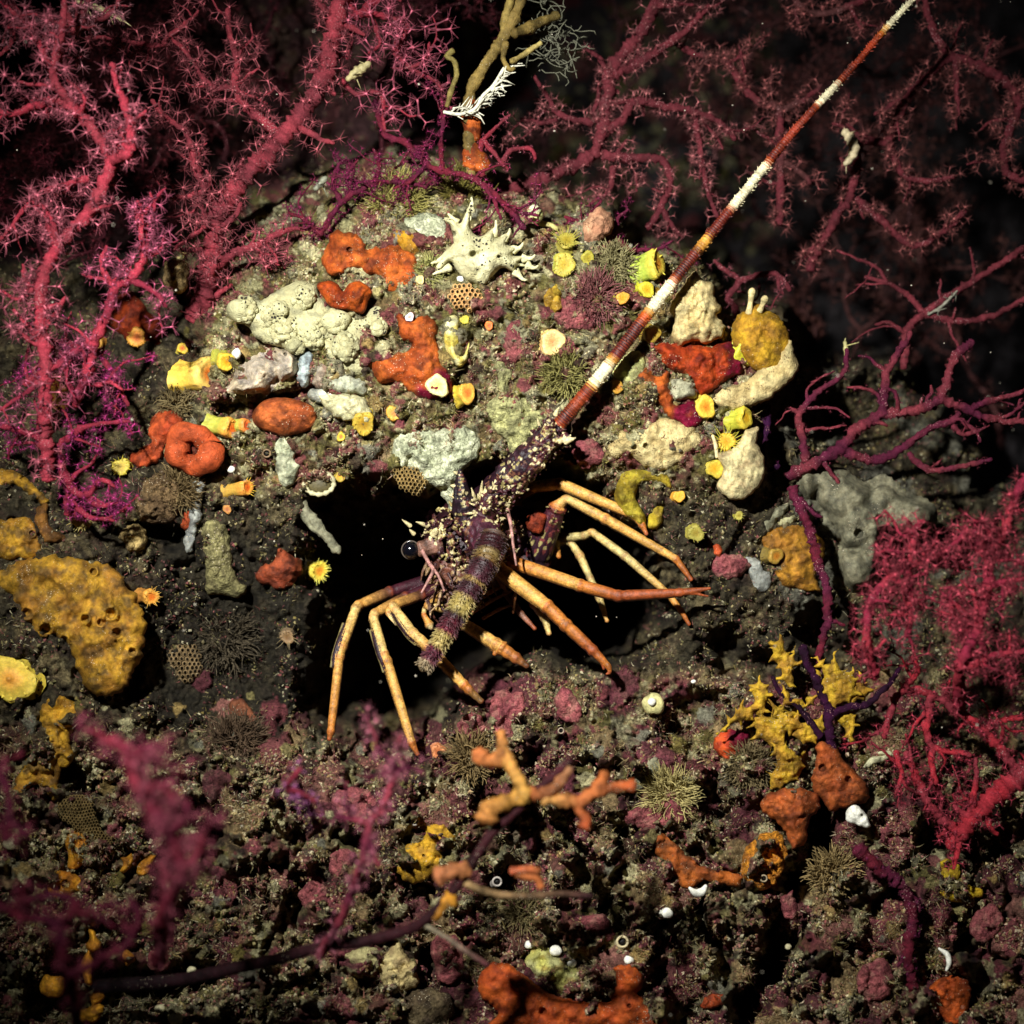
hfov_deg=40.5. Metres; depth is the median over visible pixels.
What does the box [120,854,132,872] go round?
ochre sponge
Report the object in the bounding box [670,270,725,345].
frilly sponge
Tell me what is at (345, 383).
finger sponge
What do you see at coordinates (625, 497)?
sponge
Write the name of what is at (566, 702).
coralline crust
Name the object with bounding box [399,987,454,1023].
encrusting sponge
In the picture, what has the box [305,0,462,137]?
sea fan
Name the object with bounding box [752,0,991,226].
sea fan
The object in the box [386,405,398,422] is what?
cup coral
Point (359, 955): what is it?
encrusting sponge
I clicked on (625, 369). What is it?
encrusting sponge
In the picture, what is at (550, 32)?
hydroid fuzz
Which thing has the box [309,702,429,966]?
sea fan
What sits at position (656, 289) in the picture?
ochre sponge
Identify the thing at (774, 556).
cup coral
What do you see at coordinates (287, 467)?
encrusting sponge
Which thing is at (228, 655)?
hydroid tuft
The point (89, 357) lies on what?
sea fan
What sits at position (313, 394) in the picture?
finger sponge
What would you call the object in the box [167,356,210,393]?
cup coral
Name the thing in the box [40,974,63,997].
ochre sponge
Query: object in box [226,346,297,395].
lobed sponge
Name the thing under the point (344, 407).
finger sponge
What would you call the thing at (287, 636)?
cup coral
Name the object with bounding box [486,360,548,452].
encrusting sponge
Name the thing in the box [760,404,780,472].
sea fan
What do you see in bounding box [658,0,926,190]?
sea fan
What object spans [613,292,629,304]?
cup coral
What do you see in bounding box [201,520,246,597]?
encrusting sponge
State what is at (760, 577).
encrusting sponge
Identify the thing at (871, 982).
coralline crust
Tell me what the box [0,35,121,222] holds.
sea fan
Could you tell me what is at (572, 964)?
shell grain
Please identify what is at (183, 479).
hydroid tuft
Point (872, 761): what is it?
shell fragment
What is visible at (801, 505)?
sea fan
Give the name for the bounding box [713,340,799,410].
encrusting sponge
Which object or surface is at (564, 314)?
coralline crust
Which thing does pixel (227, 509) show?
cup coral
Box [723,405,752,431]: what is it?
cup coral
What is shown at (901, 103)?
sea fan
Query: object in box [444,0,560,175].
dead branch
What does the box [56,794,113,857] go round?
lace bryozoan
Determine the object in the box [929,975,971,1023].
encrusting sponge
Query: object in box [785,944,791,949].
shell grain
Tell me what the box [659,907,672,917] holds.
shell grain
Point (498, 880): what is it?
worm tube
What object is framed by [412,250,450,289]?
hydroid tuft
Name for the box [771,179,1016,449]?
sea fan
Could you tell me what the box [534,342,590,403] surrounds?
hydroid tuft
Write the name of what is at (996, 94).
sea fan
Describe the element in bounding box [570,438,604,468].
coralline crust
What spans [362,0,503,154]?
sea fan
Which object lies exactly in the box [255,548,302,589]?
encrusting sponge
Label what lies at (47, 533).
ochre sponge
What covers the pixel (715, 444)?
worm tube
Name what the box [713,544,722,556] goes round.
encrusting sponge
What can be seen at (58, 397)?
ochre sponge
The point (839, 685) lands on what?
leafy bryozoan
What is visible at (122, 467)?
cup coral
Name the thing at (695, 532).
cup coral
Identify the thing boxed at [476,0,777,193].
sea fan
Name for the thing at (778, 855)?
encrusting sponge
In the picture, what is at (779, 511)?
encrusting sponge
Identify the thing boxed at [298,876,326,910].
coralline crust
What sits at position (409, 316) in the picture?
cup coral
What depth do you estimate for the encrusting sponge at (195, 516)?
1.30 m
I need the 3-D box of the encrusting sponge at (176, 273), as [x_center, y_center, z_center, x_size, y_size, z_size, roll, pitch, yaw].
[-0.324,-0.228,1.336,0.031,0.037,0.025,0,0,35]
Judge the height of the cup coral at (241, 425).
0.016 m
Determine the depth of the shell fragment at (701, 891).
1.25 m
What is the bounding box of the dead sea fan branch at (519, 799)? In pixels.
[91,729,637,994]
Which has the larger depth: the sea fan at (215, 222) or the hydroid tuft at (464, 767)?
the sea fan at (215, 222)
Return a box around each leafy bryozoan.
[715,634,825,789]
[814,651,876,742]
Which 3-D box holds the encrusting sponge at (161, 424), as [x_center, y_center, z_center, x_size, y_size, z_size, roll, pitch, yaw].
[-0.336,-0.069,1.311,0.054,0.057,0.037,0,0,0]
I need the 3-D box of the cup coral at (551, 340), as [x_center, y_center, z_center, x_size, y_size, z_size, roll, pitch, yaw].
[0.037,-0.157,1.280,0.026,0.028,0.019,0,0,0]
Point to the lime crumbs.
(418, 790)
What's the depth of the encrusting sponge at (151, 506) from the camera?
1.29 m
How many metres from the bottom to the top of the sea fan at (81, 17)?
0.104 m
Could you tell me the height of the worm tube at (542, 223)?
0.014 m
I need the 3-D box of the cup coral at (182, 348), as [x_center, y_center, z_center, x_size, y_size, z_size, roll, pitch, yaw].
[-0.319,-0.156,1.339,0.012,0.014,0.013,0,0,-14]
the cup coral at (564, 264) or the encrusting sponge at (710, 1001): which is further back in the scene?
the cup coral at (564, 264)
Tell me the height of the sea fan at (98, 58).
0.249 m
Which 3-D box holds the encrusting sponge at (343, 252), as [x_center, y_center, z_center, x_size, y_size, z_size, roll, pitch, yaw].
[-0.134,-0.238,1.308,0.105,0.066,0.038,0,0,17]
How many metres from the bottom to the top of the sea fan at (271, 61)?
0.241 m
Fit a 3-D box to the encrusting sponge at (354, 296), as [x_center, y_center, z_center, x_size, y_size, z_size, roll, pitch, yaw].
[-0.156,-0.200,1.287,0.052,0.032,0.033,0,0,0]
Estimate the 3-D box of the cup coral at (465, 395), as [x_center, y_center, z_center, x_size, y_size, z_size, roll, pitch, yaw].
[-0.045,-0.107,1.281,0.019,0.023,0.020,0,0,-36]
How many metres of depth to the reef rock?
1.34 m
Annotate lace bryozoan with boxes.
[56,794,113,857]
[164,644,202,683]
[393,466,427,496]
[447,283,482,313]
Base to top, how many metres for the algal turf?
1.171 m
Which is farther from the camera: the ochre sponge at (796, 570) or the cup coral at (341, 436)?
the ochre sponge at (796, 570)
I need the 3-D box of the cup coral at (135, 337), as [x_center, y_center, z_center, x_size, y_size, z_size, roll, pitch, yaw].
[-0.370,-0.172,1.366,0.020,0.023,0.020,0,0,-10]
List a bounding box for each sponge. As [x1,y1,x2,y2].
[0,469,48,504]
[0,517,41,559]
[0,554,147,696]
[11,757,60,800]
[34,503,65,542]
[39,696,76,767]
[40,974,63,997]
[47,870,80,899]
[51,372,73,410]
[64,827,89,869]
[81,950,93,985]
[81,1003,104,1022]
[86,928,101,952]
[90,993,104,1005]
[110,291,165,344]
[118,524,147,551]
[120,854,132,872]
[121,949,134,965]
[129,410,183,467]
[134,470,180,523]
[136,855,155,875]
[163,258,189,293]
[164,421,224,476]
[180,510,189,529]
[183,477,205,552]
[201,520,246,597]
[226,281,388,375]
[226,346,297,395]
[229,698,256,721]
[252,397,316,435]
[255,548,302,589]
[275,437,299,487]
[296,351,312,387]
[299,499,340,553]
[307,388,331,403]
[312,363,326,388]
[317,281,371,313]
[319,393,371,421]
[321,229,416,291]
[329,375,366,395]
[344,946,381,966]
[372,314,451,399]
[378,941,419,993]
[392,425,480,509]
[393,230,419,253]
[397,824,456,884]
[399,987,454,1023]
[404,212,445,237]
[431,197,538,284]
[444,315,468,366]
[460,98,481,141]
[462,143,490,171]
[477,961,667,1023]
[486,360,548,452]
[525,509,546,533]
[525,947,583,996]
[544,284,561,312]
[583,207,613,242]
[608,418,701,470]
[612,351,644,380]
[614,469,671,523]
[634,757,660,790]
[638,368,703,427]
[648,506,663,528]
[654,283,662,295]
[654,341,742,394]
[655,833,742,888]
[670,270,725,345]
[670,379,696,400]
[700,994,722,1008]
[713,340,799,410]
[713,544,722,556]
[713,729,749,759]
[717,426,764,499]
[731,302,789,370]
[740,831,787,890]
[745,288,755,314]
[746,557,771,591]
[757,295,768,312]
[760,787,820,849]
[761,525,824,591]
[764,503,788,531]
[778,515,796,525]
[796,465,937,592]
[811,741,869,811]
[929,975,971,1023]
[939,884,983,901]
[940,858,960,879]
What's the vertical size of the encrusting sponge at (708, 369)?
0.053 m
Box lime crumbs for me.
[0,154,1023,1023]
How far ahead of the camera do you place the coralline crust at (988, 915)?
1.26 m
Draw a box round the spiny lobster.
[327,0,915,755]
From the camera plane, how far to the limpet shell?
1.31 m
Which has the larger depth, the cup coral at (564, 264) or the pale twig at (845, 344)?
the pale twig at (845, 344)
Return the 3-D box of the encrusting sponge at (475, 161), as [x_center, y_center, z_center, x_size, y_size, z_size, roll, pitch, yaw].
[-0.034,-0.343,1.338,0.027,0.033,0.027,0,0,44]
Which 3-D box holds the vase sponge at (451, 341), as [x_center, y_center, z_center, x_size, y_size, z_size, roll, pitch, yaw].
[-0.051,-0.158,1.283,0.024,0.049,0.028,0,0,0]
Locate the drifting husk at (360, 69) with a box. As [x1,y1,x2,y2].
[345,61,370,88]
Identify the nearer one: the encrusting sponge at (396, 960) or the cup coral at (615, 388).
the encrusting sponge at (396, 960)
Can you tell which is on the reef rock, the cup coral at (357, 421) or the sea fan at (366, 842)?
the cup coral at (357, 421)
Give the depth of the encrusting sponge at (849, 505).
1.33 m
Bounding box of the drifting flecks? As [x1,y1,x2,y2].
[16,1,1013,1015]
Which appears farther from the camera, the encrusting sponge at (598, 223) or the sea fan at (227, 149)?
the sea fan at (227, 149)
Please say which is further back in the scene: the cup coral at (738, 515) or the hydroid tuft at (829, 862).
the cup coral at (738, 515)
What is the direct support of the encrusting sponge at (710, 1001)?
on the reef rock
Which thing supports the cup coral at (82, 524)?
on the reef rock
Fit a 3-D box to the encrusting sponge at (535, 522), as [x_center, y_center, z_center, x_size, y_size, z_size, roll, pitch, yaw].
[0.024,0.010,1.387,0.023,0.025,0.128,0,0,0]
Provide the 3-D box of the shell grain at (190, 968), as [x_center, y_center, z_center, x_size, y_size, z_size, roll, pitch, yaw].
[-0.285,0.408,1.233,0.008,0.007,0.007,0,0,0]
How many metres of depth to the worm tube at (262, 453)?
1.29 m
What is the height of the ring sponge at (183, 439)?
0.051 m
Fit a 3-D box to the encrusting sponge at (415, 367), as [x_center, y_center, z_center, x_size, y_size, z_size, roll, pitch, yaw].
[-0.093,-0.144,1.282,0.076,0.082,0.042,0,0,0]
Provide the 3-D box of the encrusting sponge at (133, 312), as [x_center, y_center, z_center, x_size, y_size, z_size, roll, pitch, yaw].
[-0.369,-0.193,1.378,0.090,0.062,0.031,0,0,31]
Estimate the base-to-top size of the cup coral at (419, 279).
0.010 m
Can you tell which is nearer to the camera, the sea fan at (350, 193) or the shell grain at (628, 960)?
the shell grain at (628, 960)
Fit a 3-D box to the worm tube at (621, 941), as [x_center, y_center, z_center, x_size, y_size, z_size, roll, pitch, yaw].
[0.098,0.387,1.249,0.012,0.015,0.015,0,0,-10]
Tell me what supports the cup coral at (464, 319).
on the reef rock
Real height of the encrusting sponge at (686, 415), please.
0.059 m
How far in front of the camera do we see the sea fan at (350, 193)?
1.33 m
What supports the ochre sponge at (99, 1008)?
on the reef rock
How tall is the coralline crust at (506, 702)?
0.045 m
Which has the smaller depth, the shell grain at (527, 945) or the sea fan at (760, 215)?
the shell grain at (527, 945)
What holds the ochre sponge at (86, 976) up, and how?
on the reef rock
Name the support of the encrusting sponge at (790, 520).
on the ochre sponge at (796, 570)
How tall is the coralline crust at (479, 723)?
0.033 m
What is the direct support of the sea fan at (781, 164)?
on the reef rock
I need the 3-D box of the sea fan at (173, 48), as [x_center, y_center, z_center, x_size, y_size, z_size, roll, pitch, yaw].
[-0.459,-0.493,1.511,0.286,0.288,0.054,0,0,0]
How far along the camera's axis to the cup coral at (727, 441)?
1.29 m
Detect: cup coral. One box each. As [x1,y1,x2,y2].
[0,656,45,703]
[66,508,91,532]
[99,337,106,348]
[110,456,132,477]
[126,326,145,347]
[134,586,159,606]
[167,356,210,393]
[175,343,187,354]
[201,413,235,438]
[210,348,235,371]
[220,478,255,497]
[223,505,231,513]
[234,418,250,432]
[277,626,298,647]
[307,559,330,583]
[334,472,344,482]
[337,431,345,441]
[351,408,373,435]
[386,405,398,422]
[405,312,413,320]
[415,275,423,284]
[425,373,448,397]
[430,742,446,757]
[449,383,474,408]
[459,314,469,323]
[485,321,492,330]
[538,328,565,355]
[547,224,580,253]
[552,252,575,276]
[581,250,593,264]
[610,379,623,393]
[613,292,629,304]
[627,248,665,282]
[633,281,653,297]
[639,323,661,342]
[670,491,685,502]
[685,523,706,541]
[694,394,714,418]
[705,460,722,478]
[712,423,742,453]
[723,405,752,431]
[732,342,749,365]
[733,511,743,521]
[760,547,783,564]
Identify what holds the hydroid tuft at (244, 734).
on the reef rock
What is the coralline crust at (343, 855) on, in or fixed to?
on the reef rock
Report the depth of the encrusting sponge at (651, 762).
1.28 m
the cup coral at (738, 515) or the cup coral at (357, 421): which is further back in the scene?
the cup coral at (738, 515)
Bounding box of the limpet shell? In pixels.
[301,471,335,496]
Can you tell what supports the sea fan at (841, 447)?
on the reef rock
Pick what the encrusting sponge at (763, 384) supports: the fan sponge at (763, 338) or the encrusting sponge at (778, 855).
the fan sponge at (763, 338)
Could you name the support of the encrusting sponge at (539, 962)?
on the reef rock
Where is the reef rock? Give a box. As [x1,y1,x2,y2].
[0,0,1023,1023]
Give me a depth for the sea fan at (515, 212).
1.31 m
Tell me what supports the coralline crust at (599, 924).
on the reef rock
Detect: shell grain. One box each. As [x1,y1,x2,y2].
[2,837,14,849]
[154,1004,164,1012]
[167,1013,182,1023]
[187,966,195,971]
[226,466,234,472]
[457,276,463,280]
[524,940,531,948]
[549,945,561,955]
[567,959,576,967]
[624,956,634,963]
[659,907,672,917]
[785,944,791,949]
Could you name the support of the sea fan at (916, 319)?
on the reef rock
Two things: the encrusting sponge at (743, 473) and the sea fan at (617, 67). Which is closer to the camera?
the encrusting sponge at (743, 473)
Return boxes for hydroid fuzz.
[514,0,596,85]
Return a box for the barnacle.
[642,693,663,714]
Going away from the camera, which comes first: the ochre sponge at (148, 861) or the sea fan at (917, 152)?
the ochre sponge at (148, 861)
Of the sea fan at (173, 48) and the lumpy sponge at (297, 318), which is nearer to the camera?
the lumpy sponge at (297, 318)
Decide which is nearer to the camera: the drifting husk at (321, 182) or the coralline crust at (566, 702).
the coralline crust at (566, 702)
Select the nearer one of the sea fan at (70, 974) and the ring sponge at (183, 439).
the sea fan at (70, 974)
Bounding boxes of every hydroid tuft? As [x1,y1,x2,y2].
[150,462,207,522]
[153,383,195,421]
[190,604,264,680]
[194,704,272,772]
[356,163,442,227]
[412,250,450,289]
[428,158,498,209]
[440,725,497,787]
[498,883,545,936]
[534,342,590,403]
[567,263,629,331]
[587,236,640,290]
[635,759,704,823]
[718,739,776,794]
[800,839,865,906]
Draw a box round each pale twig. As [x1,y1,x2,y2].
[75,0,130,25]
[842,338,858,364]
[927,290,957,322]
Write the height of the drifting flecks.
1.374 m
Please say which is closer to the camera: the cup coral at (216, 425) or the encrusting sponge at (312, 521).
the cup coral at (216, 425)
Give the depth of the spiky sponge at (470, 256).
1.28 m
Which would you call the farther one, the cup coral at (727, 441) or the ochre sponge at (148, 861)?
the cup coral at (727, 441)
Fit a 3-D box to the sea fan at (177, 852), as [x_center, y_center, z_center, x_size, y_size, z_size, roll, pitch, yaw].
[-0.222,0.225,0.927,0.108,0.199,0.119,0,0,10]
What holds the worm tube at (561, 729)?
on the reef rock
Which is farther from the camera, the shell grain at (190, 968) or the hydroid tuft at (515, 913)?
the hydroid tuft at (515, 913)
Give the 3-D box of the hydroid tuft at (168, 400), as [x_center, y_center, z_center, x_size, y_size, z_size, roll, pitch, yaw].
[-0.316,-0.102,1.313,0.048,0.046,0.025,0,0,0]
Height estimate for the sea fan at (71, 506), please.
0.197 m
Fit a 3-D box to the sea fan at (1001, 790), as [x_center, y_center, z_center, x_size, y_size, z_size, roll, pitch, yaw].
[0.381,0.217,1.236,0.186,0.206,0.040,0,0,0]
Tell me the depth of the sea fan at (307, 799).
1.04 m
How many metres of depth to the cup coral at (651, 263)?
1.30 m
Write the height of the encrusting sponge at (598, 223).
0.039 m
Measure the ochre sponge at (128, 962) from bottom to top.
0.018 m
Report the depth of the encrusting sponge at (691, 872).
1.26 m
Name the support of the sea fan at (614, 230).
on the reef rock
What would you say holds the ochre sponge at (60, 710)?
on the reef rock
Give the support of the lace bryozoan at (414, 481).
on the reef rock
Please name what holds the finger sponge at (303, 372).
on the reef rock
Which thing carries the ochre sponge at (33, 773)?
on the reef rock
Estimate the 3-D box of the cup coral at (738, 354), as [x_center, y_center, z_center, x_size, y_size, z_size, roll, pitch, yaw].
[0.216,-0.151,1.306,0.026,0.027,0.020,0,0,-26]
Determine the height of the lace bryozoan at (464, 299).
0.028 m
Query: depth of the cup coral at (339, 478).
1.32 m
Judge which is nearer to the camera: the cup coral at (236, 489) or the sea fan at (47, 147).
the cup coral at (236, 489)
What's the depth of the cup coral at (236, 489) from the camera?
1.30 m
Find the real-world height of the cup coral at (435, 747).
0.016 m
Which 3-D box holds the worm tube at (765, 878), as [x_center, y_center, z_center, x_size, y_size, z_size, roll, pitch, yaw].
[0.228,0.333,1.260,0.007,0.011,0.013,0,0,0]
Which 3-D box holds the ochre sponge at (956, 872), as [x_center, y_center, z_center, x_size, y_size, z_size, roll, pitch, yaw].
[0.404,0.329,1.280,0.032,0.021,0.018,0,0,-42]
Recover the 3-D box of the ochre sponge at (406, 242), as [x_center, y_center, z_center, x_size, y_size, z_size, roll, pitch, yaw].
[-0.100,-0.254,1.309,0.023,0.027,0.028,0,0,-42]
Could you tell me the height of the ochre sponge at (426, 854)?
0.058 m
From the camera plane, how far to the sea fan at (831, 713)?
1.27 m
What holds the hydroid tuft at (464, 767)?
on the reef rock
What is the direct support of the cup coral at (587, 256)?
on the reef rock
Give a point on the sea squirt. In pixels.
(539, 211)
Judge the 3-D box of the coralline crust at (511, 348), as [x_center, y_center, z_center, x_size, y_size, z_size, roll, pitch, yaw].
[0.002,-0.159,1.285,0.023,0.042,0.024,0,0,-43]
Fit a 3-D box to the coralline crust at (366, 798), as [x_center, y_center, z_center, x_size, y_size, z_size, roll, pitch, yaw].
[-0.144,0.268,1.269,0.044,0.034,0.035,0,0,0]
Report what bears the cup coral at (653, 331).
on the reef rock
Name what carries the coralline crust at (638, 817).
on the reef rock
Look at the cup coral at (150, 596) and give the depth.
1.29 m
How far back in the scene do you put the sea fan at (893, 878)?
1.22 m
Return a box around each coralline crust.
[147,950,173,971]
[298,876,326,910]
[329,849,353,879]
[331,786,377,822]
[430,934,463,984]
[457,712,485,740]
[490,689,524,737]
[503,319,526,362]
[553,686,581,722]
[554,294,596,330]
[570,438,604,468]
[580,914,615,941]
[623,799,684,828]
[711,553,751,579]
[780,890,797,919]
[856,958,894,1000]
[969,903,1003,943]
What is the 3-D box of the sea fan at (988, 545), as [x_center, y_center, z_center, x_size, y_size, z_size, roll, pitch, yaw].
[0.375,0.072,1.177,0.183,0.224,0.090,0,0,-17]
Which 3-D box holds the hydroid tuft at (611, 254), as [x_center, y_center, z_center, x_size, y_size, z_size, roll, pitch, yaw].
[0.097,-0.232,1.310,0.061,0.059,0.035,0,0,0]
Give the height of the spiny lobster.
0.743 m
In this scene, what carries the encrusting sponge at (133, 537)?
on the reef rock
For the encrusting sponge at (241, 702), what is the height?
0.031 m
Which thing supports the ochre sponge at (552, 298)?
on the reef rock
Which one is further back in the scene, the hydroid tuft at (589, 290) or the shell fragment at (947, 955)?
the hydroid tuft at (589, 290)
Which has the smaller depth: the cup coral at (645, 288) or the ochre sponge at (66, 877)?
the ochre sponge at (66, 877)
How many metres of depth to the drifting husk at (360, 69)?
1.33 m
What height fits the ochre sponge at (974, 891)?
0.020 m
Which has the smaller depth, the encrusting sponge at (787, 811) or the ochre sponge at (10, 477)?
the encrusting sponge at (787, 811)
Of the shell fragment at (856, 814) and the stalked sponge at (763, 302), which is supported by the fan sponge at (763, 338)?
the stalked sponge at (763, 302)
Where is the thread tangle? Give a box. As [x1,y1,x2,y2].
[443,63,524,123]
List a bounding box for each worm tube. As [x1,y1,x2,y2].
[260,449,270,457]
[490,876,501,887]
[537,220,558,230]
[557,727,563,734]
[614,935,628,947]
[711,434,717,457]
[760,874,767,882]
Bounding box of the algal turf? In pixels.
[0,152,1023,1023]
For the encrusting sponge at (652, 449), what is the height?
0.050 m
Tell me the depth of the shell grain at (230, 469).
1.30 m
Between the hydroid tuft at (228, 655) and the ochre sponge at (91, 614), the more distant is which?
the hydroid tuft at (228, 655)
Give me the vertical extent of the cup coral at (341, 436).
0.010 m
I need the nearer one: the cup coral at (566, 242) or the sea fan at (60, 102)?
the sea fan at (60, 102)
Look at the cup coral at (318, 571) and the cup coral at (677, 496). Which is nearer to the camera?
the cup coral at (677, 496)
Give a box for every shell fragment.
[232,348,240,358]
[688,884,707,896]
[846,805,870,827]
[863,751,891,769]
[938,947,951,970]
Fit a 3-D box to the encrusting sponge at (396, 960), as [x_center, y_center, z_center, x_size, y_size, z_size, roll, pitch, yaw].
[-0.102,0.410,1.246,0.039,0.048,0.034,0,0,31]
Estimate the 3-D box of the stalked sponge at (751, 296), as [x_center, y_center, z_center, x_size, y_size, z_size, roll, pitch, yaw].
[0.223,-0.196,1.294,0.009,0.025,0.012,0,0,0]
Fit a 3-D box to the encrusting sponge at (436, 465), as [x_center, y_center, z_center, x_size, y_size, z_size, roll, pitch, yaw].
[-0.070,-0.040,1.296,0.081,0.084,0.048,0,0,-19]
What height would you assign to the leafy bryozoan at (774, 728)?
0.144 m
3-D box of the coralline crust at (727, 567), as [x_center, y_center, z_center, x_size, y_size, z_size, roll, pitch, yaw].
[0.208,0.052,1.316,0.042,0.026,0.028,0,0,0]
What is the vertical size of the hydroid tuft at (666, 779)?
0.064 m
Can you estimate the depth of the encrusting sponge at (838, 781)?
1.26 m
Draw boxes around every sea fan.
[0,0,131,89]
[0,0,152,488]
[0,0,220,188]
[0,33,266,250]
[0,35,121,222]
[0,131,168,275]
[0,187,179,428]
[0,311,159,527]
[0,748,153,1023]
[18,0,239,251]
[71,709,229,973]
[79,0,368,324]
[125,0,304,114]
[273,756,326,834]
[281,128,455,241]
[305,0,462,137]
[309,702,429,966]
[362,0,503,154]
[372,74,542,239]
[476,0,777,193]
[477,112,536,176]
[497,0,769,247]
[553,196,698,277]
[634,62,844,278]
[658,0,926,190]
[670,0,892,237]
[708,259,793,315]
[719,95,1023,363]
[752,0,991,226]
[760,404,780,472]
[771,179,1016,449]
[771,644,901,747]
[775,330,1023,483]
[787,485,845,668]
[793,0,1023,279]
[836,245,1023,369]
[837,641,1023,873]
[845,465,1023,718]
[852,843,923,992]
[899,0,1023,150]
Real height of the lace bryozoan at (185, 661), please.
0.040 m
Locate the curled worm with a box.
[841,127,860,171]
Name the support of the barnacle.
on the reef rock
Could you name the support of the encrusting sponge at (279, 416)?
on the reef rock
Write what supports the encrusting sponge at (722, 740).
on the reef rock
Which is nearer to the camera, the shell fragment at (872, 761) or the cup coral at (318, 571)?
the shell fragment at (872, 761)
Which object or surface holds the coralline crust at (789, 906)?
on the reef rock
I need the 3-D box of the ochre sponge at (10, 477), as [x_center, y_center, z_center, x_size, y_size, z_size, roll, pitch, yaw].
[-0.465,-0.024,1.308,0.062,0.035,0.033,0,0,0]
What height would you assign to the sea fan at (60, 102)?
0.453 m
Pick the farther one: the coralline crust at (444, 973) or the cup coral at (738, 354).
the cup coral at (738, 354)
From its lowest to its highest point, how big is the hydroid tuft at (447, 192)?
0.073 m
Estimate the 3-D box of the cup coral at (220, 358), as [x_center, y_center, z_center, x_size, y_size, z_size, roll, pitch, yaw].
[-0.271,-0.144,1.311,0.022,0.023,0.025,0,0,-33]
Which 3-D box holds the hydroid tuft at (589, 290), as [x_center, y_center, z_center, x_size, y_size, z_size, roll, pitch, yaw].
[0.079,-0.200,1.287,0.062,0.065,0.031,0,0,0]
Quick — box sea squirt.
[527,204,542,223]
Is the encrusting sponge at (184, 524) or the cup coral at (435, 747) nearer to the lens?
the cup coral at (435, 747)
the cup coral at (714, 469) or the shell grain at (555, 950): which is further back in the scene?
the cup coral at (714, 469)
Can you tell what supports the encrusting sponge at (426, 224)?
on the reef rock
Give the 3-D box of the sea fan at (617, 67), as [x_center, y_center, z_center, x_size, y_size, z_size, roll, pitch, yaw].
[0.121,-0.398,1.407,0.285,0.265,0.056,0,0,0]
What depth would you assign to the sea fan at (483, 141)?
1.33 m
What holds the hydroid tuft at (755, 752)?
on the reef rock
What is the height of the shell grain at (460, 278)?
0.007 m
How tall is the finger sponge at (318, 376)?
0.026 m
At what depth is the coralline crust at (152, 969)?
1.24 m
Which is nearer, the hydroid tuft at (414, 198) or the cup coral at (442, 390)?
the cup coral at (442, 390)
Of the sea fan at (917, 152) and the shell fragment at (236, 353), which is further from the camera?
the sea fan at (917, 152)
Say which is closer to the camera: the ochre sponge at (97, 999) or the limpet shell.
the ochre sponge at (97, 999)
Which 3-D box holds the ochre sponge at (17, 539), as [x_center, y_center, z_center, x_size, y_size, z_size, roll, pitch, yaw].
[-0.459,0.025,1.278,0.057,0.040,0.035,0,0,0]
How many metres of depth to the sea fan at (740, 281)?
1.40 m
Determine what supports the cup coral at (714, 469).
on the reef rock
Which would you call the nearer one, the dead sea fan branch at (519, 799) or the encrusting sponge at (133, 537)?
the dead sea fan branch at (519, 799)
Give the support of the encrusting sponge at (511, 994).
on the reef rock
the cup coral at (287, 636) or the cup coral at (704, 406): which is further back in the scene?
the cup coral at (287, 636)
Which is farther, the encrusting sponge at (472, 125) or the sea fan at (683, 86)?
the sea fan at (683, 86)
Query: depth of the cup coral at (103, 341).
1.38 m
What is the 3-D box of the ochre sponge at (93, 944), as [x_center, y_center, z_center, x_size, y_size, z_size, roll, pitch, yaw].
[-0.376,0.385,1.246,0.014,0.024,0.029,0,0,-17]
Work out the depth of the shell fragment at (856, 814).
1.25 m
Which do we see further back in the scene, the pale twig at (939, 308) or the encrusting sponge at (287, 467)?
the pale twig at (939, 308)
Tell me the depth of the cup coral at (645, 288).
1.30 m
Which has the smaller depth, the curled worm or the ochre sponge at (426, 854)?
the ochre sponge at (426, 854)
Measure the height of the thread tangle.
0.061 m
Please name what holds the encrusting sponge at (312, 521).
on the reef rock
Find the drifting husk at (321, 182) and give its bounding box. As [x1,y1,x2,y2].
[313,176,327,196]
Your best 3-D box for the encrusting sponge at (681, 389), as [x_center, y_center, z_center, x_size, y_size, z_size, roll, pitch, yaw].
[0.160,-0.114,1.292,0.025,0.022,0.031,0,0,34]
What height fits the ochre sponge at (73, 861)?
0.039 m
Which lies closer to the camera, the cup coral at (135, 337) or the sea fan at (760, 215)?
the cup coral at (135, 337)
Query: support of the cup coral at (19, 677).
on the reef rock
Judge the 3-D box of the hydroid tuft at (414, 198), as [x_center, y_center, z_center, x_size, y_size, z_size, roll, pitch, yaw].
[-0.109,-0.299,1.339,0.085,0.083,0.044,0,0,0]
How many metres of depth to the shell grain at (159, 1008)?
1.22 m

